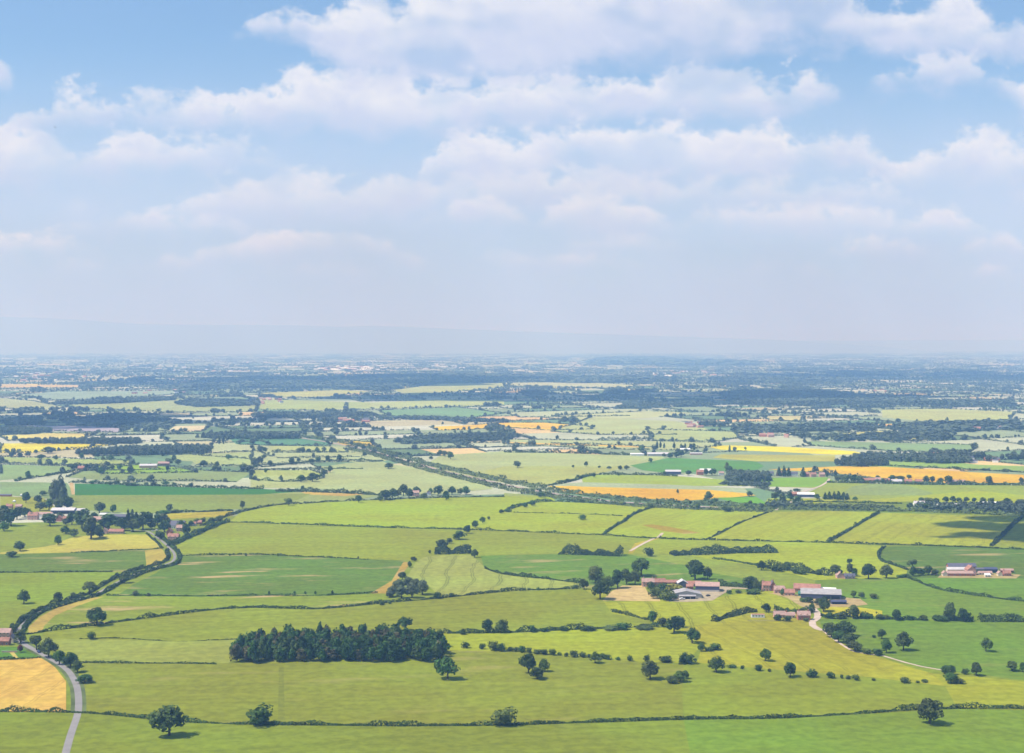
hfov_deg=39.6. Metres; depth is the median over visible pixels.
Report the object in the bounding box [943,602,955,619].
tree
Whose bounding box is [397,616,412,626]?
tree
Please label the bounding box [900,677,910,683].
shrub
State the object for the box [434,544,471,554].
hedge
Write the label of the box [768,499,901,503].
hedge
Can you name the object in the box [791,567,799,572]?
shrub
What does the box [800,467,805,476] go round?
conifer tree
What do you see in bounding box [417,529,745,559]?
field
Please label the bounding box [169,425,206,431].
field
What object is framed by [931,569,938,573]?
tree
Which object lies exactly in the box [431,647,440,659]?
tree
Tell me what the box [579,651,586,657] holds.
shrub
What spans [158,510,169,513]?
shrub
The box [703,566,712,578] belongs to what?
tree
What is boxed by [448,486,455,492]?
tree
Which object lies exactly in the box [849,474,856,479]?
tree
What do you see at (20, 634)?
tree
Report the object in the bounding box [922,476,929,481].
tree
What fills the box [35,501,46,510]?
tree
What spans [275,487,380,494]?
hedge
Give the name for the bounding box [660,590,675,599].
shrub
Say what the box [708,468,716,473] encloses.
tree
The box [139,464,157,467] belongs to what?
cattle shed
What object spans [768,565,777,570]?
shrub
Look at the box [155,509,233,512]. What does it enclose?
hedge
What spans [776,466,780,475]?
conifer tree
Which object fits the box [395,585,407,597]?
tree
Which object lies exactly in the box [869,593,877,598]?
shrub
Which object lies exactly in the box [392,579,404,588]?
tree
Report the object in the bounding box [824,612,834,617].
shrub
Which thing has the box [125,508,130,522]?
conifer tree
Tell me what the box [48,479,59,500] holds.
tree
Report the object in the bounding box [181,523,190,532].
tree
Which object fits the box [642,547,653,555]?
shrub
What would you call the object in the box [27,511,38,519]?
farmhouse
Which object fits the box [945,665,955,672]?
tree
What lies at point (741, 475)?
woodland
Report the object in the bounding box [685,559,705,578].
tree
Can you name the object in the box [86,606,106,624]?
tree
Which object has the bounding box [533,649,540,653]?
shrub
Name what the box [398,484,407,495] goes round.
tree
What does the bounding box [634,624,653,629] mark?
shrub
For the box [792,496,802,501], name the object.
tree
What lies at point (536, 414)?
field
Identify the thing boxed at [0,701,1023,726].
hedge
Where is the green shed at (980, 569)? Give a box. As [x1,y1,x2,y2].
[975,568,986,572]
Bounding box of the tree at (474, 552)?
[471,549,478,557]
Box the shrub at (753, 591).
[743,588,760,593]
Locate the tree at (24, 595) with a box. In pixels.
[17,589,30,603]
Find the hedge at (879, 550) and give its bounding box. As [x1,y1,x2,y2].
[877,545,908,569]
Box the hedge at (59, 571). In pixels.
[0,570,112,572]
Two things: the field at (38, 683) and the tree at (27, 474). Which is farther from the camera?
the tree at (27, 474)
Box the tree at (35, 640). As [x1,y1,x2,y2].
[29,635,41,649]
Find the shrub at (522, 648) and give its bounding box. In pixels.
[518,645,525,652]
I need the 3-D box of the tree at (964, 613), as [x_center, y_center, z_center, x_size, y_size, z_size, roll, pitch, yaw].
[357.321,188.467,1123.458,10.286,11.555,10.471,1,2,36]
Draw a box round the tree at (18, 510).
[13,507,23,518]
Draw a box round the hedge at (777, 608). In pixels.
[773,604,814,612]
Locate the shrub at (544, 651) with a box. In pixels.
[539,649,547,654]
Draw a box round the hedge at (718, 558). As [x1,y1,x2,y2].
[712,557,787,570]
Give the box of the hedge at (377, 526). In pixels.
[229,521,444,528]
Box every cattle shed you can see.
[50,508,75,513]
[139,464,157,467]
[672,588,701,597]
[800,588,841,599]
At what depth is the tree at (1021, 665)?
950.31 m
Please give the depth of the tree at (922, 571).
1345.61 m
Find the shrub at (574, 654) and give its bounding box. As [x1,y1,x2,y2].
[569,650,577,656]
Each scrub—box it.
[300,433,552,490]
[343,446,553,496]
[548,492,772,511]
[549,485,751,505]
[748,503,1023,515]
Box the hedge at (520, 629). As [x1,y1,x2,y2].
[443,622,631,633]
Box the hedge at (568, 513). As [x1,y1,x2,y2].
[514,511,622,515]
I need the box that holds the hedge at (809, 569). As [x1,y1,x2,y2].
[765,559,832,575]
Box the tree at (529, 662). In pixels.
[518,653,535,672]
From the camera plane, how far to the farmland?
4007.01 m
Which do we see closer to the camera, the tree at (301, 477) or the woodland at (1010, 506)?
the woodland at (1010, 506)
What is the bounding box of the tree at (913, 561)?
[906,559,916,565]
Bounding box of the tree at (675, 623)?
[666,615,684,632]
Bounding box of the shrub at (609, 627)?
[603,624,620,629]
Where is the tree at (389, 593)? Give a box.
[385,591,393,597]
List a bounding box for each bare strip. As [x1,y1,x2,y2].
[28,597,100,632]
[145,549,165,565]
[372,562,407,592]
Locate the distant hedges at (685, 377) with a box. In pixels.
[0,351,1023,496]
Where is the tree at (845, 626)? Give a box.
[836,620,856,635]
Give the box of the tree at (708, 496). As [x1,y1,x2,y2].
[704,491,712,499]
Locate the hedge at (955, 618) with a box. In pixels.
[932,615,974,621]
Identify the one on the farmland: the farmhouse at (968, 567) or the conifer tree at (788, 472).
the conifer tree at (788, 472)
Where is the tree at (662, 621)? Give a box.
[657,617,666,625]
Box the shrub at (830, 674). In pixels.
[826,671,834,678]
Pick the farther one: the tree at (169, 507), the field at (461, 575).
the tree at (169, 507)
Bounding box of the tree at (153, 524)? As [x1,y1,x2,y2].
[147,521,156,527]
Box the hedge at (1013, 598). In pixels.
[907,575,1023,601]
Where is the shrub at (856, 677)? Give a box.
[851,674,859,680]
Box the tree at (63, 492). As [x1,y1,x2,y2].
[59,484,68,499]
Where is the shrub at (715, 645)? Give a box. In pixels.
[709,643,720,649]
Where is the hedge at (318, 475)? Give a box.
[249,469,327,481]
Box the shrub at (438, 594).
[433,592,440,598]
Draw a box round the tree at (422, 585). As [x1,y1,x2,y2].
[417,579,428,594]
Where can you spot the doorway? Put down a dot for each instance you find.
(832, 597)
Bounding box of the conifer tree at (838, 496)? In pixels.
[836,491,841,499]
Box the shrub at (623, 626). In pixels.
[615,622,628,629]
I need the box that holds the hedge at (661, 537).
[445,526,1023,549]
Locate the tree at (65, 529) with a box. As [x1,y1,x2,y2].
[60,526,70,532]
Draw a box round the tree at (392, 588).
[386,586,396,596]
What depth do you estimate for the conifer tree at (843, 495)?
1997.89 m
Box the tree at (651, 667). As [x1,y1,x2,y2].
[641,660,659,678]
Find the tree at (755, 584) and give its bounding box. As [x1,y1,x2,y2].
[752,580,759,588]
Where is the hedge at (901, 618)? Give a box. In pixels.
[876,611,927,620]
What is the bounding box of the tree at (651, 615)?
[647,610,657,622]
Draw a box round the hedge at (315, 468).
[254,466,363,469]
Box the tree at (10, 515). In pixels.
[3,508,16,525]
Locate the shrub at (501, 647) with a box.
[495,643,505,650]
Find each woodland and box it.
[0,415,43,425]
[0,425,52,434]
[19,436,142,443]
[55,395,176,403]
[58,412,175,427]
[74,443,211,454]
[165,375,260,391]
[174,397,260,406]
[195,430,300,438]
[207,375,506,390]
[229,621,450,662]
[251,410,376,418]
[354,372,681,382]
[374,414,509,421]
[393,431,519,443]
[520,388,549,397]
[582,355,763,364]
[585,386,626,400]
[614,401,670,408]
[668,397,715,406]
[710,374,855,381]
[718,388,1014,405]
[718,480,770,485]
[724,469,772,481]
[730,422,876,433]
[759,500,806,506]
[789,502,894,507]
[834,454,889,466]
[837,429,956,440]
[854,451,972,463]
[891,418,1023,431]
[916,499,1023,512]
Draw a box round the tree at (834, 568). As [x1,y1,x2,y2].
[830,564,840,573]
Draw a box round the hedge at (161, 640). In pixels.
[80,637,236,641]
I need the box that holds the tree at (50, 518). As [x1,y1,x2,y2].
[41,513,57,525]
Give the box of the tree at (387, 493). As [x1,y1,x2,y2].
[380,490,390,499]
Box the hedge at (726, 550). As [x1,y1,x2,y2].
[669,543,778,555]
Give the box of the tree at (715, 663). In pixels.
[707,656,725,671]
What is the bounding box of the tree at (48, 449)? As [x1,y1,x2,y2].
[41,446,53,452]
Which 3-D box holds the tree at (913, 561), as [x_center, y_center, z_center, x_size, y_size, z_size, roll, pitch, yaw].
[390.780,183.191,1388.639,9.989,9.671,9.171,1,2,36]
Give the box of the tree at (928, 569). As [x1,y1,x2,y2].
[923,565,932,574]
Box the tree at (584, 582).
[579,579,588,588]
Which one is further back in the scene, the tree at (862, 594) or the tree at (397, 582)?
the tree at (397, 582)
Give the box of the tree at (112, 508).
[110,504,115,511]
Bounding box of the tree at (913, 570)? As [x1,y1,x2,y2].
[909,566,918,575]
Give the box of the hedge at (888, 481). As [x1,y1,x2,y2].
[827,477,1023,485]
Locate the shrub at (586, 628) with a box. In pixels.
[579,625,596,630]
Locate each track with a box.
[629,533,662,550]
[775,479,829,509]
[808,606,821,630]
[822,630,940,669]
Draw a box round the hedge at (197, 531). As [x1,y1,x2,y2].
[167,517,229,545]
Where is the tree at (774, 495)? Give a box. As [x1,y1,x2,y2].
[771,492,778,498]
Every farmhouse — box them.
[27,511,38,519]
[641,576,654,586]
[654,577,665,586]
[696,469,703,474]
[761,579,771,590]
[770,580,774,590]
[964,564,975,574]
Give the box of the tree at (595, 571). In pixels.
[588,565,604,582]
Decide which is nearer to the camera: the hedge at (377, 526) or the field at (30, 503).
the hedge at (377, 526)
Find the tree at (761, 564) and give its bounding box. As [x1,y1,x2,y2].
[756,561,765,569]
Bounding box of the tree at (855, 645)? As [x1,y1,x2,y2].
[846,640,862,650]
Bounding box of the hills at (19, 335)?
[0,317,943,353]
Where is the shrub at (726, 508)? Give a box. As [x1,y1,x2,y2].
[722,505,731,510]
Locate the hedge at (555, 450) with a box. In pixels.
[504,448,629,454]
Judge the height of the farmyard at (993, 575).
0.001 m
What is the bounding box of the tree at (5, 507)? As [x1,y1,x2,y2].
[0,505,8,510]
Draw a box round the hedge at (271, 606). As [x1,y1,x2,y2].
[26,585,580,634]
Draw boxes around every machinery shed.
[830,600,846,603]
[983,567,997,572]
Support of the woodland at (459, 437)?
on the farmland
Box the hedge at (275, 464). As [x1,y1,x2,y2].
[253,457,383,467]
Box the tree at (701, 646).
[697,642,704,649]
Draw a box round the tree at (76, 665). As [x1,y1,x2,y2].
[71,660,82,671]
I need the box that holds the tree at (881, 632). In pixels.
[877,629,886,638]
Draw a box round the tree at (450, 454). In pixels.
[447,451,453,458]
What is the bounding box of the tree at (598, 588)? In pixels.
[591,579,611,598]
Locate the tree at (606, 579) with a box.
[602,575,614,587]
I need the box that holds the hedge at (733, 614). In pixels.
[710,606,757,621]
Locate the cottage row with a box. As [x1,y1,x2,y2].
[108,528,124,533]
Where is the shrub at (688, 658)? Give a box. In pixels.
[678,652,696,663]
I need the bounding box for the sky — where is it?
[0,0,1023,340]
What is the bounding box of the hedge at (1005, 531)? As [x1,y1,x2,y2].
[989,513,1023,545]
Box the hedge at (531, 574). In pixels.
[484,566,580,582]
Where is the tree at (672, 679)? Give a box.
[665,675,677,682]
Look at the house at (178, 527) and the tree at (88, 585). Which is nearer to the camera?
the tree at (88, 585)
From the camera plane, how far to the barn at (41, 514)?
1798.50 m
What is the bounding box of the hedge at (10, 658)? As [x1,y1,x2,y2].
[0,656,40,659]
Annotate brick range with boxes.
[946,571,973,575]
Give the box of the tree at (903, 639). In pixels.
[894,631,913,649]
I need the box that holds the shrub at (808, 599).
[804,597,813,601]
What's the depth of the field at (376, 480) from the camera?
2280.41 m
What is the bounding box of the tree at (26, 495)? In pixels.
[22,492,30,500]
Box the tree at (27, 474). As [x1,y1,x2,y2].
[25,471,30,476]
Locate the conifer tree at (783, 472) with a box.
[781,466,786,476]
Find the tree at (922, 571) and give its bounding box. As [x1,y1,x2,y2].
[917,568,925,574]
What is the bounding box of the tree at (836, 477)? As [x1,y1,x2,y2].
[834,475,842,479]
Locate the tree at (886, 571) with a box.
[879,564,893,577]
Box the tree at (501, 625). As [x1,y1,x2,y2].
[495,619,508,630]
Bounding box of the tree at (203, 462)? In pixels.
[199,460,207,466]
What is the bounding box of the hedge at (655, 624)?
[634,622,658,626]
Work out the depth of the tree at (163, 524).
1651.96 m
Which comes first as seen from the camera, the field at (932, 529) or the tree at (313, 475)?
the field at (932, 529)
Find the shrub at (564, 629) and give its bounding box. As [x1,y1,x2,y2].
[559,627,568,630]
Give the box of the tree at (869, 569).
[861,563,876,578]
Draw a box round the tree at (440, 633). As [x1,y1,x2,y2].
[436,629,443,638]
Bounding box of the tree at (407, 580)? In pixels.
[403,576,413,585]
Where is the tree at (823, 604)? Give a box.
[818,596,830,611]
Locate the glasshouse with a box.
[797,492,814,496]
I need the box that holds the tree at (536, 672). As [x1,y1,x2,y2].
[529,667,542,678]
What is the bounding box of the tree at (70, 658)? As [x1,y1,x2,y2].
[62,652,78,666]
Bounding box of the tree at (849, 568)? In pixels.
[846,563,852,572]
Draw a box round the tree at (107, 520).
[97,514,118,529]
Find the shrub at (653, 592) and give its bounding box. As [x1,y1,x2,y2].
[647,586,661,597]
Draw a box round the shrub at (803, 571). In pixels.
[797,569,806,573]
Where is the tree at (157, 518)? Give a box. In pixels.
[153,513,161,523]
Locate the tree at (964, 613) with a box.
[957,608,970,620]
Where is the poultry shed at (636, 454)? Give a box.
[630,453,643,455]
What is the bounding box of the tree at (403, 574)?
[398,572,405,579]
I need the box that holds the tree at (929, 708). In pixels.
[917,698,943,723]
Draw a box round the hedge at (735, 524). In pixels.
[708,511,768,537]
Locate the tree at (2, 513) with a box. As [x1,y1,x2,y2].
[0,508,6,522]
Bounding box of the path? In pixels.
[278,665,284,724]
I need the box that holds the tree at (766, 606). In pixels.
[761,603,770,611]
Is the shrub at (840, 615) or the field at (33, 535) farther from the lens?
the field at (33, 535)
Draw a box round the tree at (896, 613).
[892,609,900,619]
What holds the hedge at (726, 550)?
on the field at (815, 556)
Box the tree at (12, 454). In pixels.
[8,451,15,456]
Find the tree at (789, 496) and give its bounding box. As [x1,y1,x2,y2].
[786,493,793,499]
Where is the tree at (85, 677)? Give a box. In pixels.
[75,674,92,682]
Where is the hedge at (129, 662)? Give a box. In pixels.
[82,660,216,663]
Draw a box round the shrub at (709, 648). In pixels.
[705,646,713,650]
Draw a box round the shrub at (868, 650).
[862,648,871,653]
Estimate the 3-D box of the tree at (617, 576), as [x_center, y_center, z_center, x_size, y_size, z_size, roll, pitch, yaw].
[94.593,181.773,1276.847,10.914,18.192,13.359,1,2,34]
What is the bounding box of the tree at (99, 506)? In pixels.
[94,502,105,512]
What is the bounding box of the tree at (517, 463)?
[513,461,520,467]
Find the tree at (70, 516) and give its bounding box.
[66,512,74,524]
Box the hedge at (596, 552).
[558,543,623,555]
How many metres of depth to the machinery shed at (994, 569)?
1362.62 m
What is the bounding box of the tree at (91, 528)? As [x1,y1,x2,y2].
[81,515,99,538]
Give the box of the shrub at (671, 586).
[665,583,682,589]
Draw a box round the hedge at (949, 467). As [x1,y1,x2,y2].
[877,463,1023,472]
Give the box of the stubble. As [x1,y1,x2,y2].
[603,586,659,600]
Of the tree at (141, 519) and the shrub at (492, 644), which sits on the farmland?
the tree at (141, 519)
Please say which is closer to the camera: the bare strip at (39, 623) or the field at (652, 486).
the bare strip at (39, 623)
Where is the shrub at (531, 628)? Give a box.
[528,625,535,631]
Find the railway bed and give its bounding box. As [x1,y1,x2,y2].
[302,438,717,507]
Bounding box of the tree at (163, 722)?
[147,704,188,735]
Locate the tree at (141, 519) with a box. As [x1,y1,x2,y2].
[135,512,153,529]
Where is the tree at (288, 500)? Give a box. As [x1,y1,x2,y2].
[284,498,291,505]
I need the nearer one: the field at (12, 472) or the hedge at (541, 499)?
the hedge at (541, 499)
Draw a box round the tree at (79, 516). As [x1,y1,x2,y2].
[73,508,89,524]
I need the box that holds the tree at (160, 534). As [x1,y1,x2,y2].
[154,531,164,537]
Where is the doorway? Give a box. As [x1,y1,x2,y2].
[831,596,839,599]
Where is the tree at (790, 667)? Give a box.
[783,662,795,676]
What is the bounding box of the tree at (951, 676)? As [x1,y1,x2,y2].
[942,672,959,682]
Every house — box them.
[0,628,12,636]
[9,633,15,642]
[167,532,179,539]
[170,522,176,528]
[176,524,183,530]
[413,490,418,495]
[773,584,784,592]
[784,587,794,595]
[796,609,810,619]
[1002,569,1011,575]
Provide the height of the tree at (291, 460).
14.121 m
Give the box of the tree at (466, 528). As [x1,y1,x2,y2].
[463,525,470,531]
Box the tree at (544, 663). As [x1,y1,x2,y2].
[539,658,549,671]
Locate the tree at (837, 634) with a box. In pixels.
[832,630,844,642]
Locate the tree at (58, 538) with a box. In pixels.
[54,535,61,543]
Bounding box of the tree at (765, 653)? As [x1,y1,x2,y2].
[759,648,770,660]
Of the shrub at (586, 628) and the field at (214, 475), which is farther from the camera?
the field at (214, 475)
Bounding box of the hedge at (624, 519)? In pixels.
[602,504,652,534]
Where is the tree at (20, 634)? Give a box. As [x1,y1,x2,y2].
[14,629,26,642]
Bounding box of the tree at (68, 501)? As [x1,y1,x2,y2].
[61,496,73,507]
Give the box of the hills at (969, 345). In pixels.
[806,340,1023,350]
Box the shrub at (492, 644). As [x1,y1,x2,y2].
[487,641,497,650]
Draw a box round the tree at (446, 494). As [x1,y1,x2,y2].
[442,491,449,498]
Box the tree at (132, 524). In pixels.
[125,518,140,531]
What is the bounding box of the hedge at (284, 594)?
[106,591,377,595]
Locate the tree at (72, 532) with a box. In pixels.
[69,529,78,535]
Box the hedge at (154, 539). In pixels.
[146,532,163,547]
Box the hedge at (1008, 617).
[977,612,1023,621]
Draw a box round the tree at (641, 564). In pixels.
[631,558,649,575]
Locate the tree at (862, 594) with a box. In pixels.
[858,592,864,597]
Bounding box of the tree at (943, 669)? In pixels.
[940,665,947,673]
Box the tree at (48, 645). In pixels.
[37,637,58,656]
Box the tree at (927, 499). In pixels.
[924,497,934,502]
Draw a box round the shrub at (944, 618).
[932,615,948,620]
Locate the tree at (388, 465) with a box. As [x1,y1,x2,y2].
[384,463,392,468]
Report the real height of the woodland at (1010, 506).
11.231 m
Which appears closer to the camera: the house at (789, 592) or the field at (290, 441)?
the house at (789, 592)
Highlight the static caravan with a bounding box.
[751,614,764,617]
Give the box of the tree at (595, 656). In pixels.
[589,651,601,662]
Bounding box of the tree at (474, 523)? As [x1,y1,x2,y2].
[471,521,478,526]
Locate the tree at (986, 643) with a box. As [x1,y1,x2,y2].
[979,637,992,650]
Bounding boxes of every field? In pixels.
[0,398,61,410]
[0,443,107,452]
[0,465,72,479]
[0,482,71,498]
[0,496,55,514]
[0,510,1023,725]
[0,523,70,551]
[0,534,160,553]
[0,549,151,572]
[0,571,121,600]
[0,601,49,627]
[0,647,36,658]
[0,657,65,711]
[0,712,689,752]
[1,384,77,387]
[2,433,88,440]
[2,457,128,465]
[10,391,178,399]
[23,425,124,432]
[41,639,234,662]
[42,589,652,662]
[43,593,429,629]
[69,483,74,494]
[70,399,254,411]
[70,470,248,481]
[71,494,308,512]
[75,484,311,494]
[77,650,683,724]
[99,465,196,473]
[119,554,405,596]
[167,511,232,518]
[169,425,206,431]
[170,452,250,460]
[174,522,444,559]
[183,454,250,465]
[211,442,264,451]
[230,438,328,445]
[231,496,554,528]
[250,476,355,487]
[252,446,386,463]
[252,470,319,477]
[260,399,369,409]
[263,390,368,397]
[272,446,345,451]
[274,492,376,504]
[302,492,361,495]
[312,461,491,493]
[317,462,386,469]
[335,441,374,446]
[349,399,503,408]
[382,407,502,416]
[395,383,502,395]
[408,555,579,596]
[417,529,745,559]
[431,451,663,474]
[434,423,566,429]
[444,627,698,662]
[466,466,623,484]
[470,502,650,534]
[481,554,759,589]
[504,493,546,496]
[505,442,650,447]
[506,382,632,387]
[506,440,717,449]
[511,409,669,416]
[551,486,752,500]
[556,417,706,434]
[557,411,686,419]
[557,482,747,492]
[582,474,818,487]
[583,587,805,627]
[605,506,762,539]
[628,538,659,552]
[630,458,762,472]
[630,554,814,585]
[633,539,771,552]
[649,429,736,440]
[682,663,954,718]
[683,614,944,685]
[684,709,1023,752]
[687,542,906,579]
[707,445,858,454]
[708,511,875,541]
[709,502,1017,513]
[713,454,834,460]
[720,497,765,503]
[756,477,831,486]
[761,416,800,419]
[766,498,900,502]
[772,466,1023,482]
[807,441,971,451]
[810,482,1023,499]
[815,579,1023,621]
[819,619,1023,679]
[822,607,881,615]
[830,513,1017,545]
[842,431,918,440]
[844,483,931,494]
[855,460,1023,470]
[868,491,1023,502]
[880,546,1023,578]
[882,409,1011,420]
[912,578,1023,600]
[934,674,1023,709]
[992,518,1023,547]
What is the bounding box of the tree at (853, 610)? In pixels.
[848,605,859,617]
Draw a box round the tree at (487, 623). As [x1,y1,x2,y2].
[481,619,492,630]
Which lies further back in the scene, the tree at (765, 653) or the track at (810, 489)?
the track at (810, 489)
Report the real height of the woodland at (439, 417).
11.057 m
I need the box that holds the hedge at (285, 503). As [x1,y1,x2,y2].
[240,495,504,511]
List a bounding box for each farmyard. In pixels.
[668,586,755,601]
[771,593,866,608]
[938,573,1020,577]
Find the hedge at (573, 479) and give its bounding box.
[546,472,593,485]
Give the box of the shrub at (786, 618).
[782,616,791,620]
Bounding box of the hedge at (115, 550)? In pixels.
[71,547,161,552]
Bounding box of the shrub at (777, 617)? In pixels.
[773,614,781,619]
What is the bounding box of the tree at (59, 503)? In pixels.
[53,498,64,507]
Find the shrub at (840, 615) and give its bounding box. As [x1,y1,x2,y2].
[835,613,846,619]
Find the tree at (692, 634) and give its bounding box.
[684,627,700,642]
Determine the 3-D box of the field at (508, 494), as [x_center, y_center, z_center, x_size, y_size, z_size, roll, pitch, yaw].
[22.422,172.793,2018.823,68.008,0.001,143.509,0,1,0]
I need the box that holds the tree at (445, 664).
[434,656,460,678]
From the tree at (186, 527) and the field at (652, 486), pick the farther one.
the field at (652, 486)
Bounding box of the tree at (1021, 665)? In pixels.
[1019,662,1023,671]
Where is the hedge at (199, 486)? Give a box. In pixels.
[68,479,263,488]
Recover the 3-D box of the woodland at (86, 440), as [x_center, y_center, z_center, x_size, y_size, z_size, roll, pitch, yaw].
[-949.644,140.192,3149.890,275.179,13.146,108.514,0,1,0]
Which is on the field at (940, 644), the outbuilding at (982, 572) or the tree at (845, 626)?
the tree at (845, 626)
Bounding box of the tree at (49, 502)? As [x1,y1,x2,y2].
[44,498,52,509]
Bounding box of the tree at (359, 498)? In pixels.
[355,495,361,502]
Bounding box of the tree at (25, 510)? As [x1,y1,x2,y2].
[22,507,31,516]
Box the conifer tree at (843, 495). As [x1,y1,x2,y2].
[840,492,845,499]
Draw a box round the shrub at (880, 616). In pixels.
[875,614,883,618]
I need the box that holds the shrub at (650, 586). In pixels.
[647,581,655,589]
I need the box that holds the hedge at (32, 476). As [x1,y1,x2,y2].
[17,469,81,480]
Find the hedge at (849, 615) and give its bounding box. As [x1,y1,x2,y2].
[820,609,872,618]
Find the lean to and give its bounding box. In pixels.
[679,595,695,598]
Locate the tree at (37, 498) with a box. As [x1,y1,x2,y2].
[33,495,41,501]
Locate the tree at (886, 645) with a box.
[881,639,892,652]
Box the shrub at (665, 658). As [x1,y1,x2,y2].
[659,655,671,662]
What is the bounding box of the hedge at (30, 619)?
[21,531,181,631]
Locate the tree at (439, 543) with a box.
[435,539,448,546]
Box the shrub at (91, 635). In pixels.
[86,632,95,638]
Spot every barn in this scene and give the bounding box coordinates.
[39,512,53,516]
[114,514,125,518]
[158,461,169,465]
[665,470,680,474]
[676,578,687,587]
[695,581,719,591]
[793,583,820,591]
[945,567,964,570]
[946,563,976,567]
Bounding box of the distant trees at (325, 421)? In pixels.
[0,351,1023,493]
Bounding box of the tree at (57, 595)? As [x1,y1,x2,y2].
[53,592,62,599]
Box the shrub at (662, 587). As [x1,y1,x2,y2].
[657,583,667,590]
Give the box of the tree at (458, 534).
[452,530,466,538]
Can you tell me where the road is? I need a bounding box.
[16,628,81,752]
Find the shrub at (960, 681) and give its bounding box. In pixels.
[953,678,965,683]
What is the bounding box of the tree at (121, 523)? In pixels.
[114,518,127,528]
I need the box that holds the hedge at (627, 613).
[610,609,648,619]
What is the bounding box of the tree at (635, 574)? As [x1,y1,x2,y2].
[629,570,640,584]
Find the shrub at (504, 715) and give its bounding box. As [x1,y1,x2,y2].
[490,706,517,724]
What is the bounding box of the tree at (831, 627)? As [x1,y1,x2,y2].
[822,622,837,636]
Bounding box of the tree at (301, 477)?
[296,475,305,480]
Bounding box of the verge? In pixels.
[16,640,85,710]
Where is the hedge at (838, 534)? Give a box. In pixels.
[826,510,879,541]
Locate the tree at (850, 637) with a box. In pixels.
[840,633,858,643]
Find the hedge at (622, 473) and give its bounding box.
[596,470,677,475]
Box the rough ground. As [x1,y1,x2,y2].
[643,524,698,533]
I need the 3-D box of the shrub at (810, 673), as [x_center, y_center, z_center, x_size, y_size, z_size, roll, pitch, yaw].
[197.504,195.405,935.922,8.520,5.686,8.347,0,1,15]
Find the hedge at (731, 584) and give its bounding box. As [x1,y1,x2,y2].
[718,578,751,588]
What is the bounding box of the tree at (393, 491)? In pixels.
[389,488,397,496]
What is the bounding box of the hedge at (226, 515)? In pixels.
[199,509,240,525]
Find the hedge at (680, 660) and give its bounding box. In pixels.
[678,653,686,663]
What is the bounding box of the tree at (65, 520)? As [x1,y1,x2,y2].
[62,518,69,523]
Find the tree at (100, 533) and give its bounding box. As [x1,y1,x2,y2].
[95,528,103,536]
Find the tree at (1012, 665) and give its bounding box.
[1006,660,1017,670]
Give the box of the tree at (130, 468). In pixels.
[127,466,134,471]
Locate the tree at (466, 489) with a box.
[461,486,470,494]
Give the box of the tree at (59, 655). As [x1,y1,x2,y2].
[51,650,64,663]
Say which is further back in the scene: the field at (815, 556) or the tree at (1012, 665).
the field at (815, 556)
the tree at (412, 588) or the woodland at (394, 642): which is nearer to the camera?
the woodland at (394, 642)
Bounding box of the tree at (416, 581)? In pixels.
[409,578,419,584]
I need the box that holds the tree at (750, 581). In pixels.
[743,576,756,588]
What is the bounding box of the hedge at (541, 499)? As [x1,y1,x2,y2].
[506,498,641,508]
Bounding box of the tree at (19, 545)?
[14,541,24,550]
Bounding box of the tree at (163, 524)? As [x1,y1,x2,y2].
[157,520,170,531]
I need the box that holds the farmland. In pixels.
[0,351,1023,522]
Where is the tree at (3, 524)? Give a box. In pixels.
[0,521,8,530]
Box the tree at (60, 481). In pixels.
[56,474,66,500]
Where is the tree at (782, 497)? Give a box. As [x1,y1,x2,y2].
[779,492,786,501]
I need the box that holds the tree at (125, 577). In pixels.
[119,572,130,582]
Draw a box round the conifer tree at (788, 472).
[786,467,790,475]
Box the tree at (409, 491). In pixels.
[405,488,412,496]
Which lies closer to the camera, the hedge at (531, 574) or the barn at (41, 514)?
the hedge at (531, 574)
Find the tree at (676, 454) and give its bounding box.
[673,451,679,457]
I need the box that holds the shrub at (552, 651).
[548,649,556,654]
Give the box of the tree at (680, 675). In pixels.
[673,670,687,681]
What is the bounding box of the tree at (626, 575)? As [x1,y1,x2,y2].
[621,568,632,584]
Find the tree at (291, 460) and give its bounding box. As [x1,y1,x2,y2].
[288,457,294,464]
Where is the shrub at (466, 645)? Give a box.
[461,642,469,647]
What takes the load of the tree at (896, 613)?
on the field at (940, 644)
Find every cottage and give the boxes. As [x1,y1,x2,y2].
[0,637,11,644]
[56,515,62,520]
[773,609,784,617]
[785,610,795,617]
[810,472,816,476]
[819,472,824,476]
[835,571,843,578]
[843,572,855,578]
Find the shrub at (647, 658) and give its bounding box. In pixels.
[643,654,649,661]
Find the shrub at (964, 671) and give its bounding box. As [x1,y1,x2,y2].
[961,668,969,673]
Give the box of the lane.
[18,530,175,627]
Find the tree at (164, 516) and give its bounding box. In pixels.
[160,513,169,520]
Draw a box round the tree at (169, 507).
[166,504,172,509]
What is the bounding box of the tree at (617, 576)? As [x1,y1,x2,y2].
[612,569,622,587]
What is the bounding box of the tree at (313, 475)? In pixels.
[308,472,317,481]
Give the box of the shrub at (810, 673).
[806,669,818,676]
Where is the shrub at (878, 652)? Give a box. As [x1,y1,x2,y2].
[872,648,882,655]
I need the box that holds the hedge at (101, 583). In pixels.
[11,551,170,628]
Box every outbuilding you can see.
[666,580,677,584]
[686,581,700,586]
[686,584,693,589]
[941,570,947,575]
[977,571,992,574]
[996,570,1002,575]
[999,568,1013,572]
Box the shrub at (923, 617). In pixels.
[918,615,927,620]
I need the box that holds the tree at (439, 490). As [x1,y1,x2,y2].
[433,485,442,493]
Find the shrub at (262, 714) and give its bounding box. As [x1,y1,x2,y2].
[245,702,272,724]
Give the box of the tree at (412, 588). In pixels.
[404,582,419,597]
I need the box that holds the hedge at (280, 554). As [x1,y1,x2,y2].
[178,553,367,559]
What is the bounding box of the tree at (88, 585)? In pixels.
[82,581,97,594]
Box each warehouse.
[647,452,668,455]
[690,452,701,454]
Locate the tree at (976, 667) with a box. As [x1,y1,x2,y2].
[971,662,981,675]

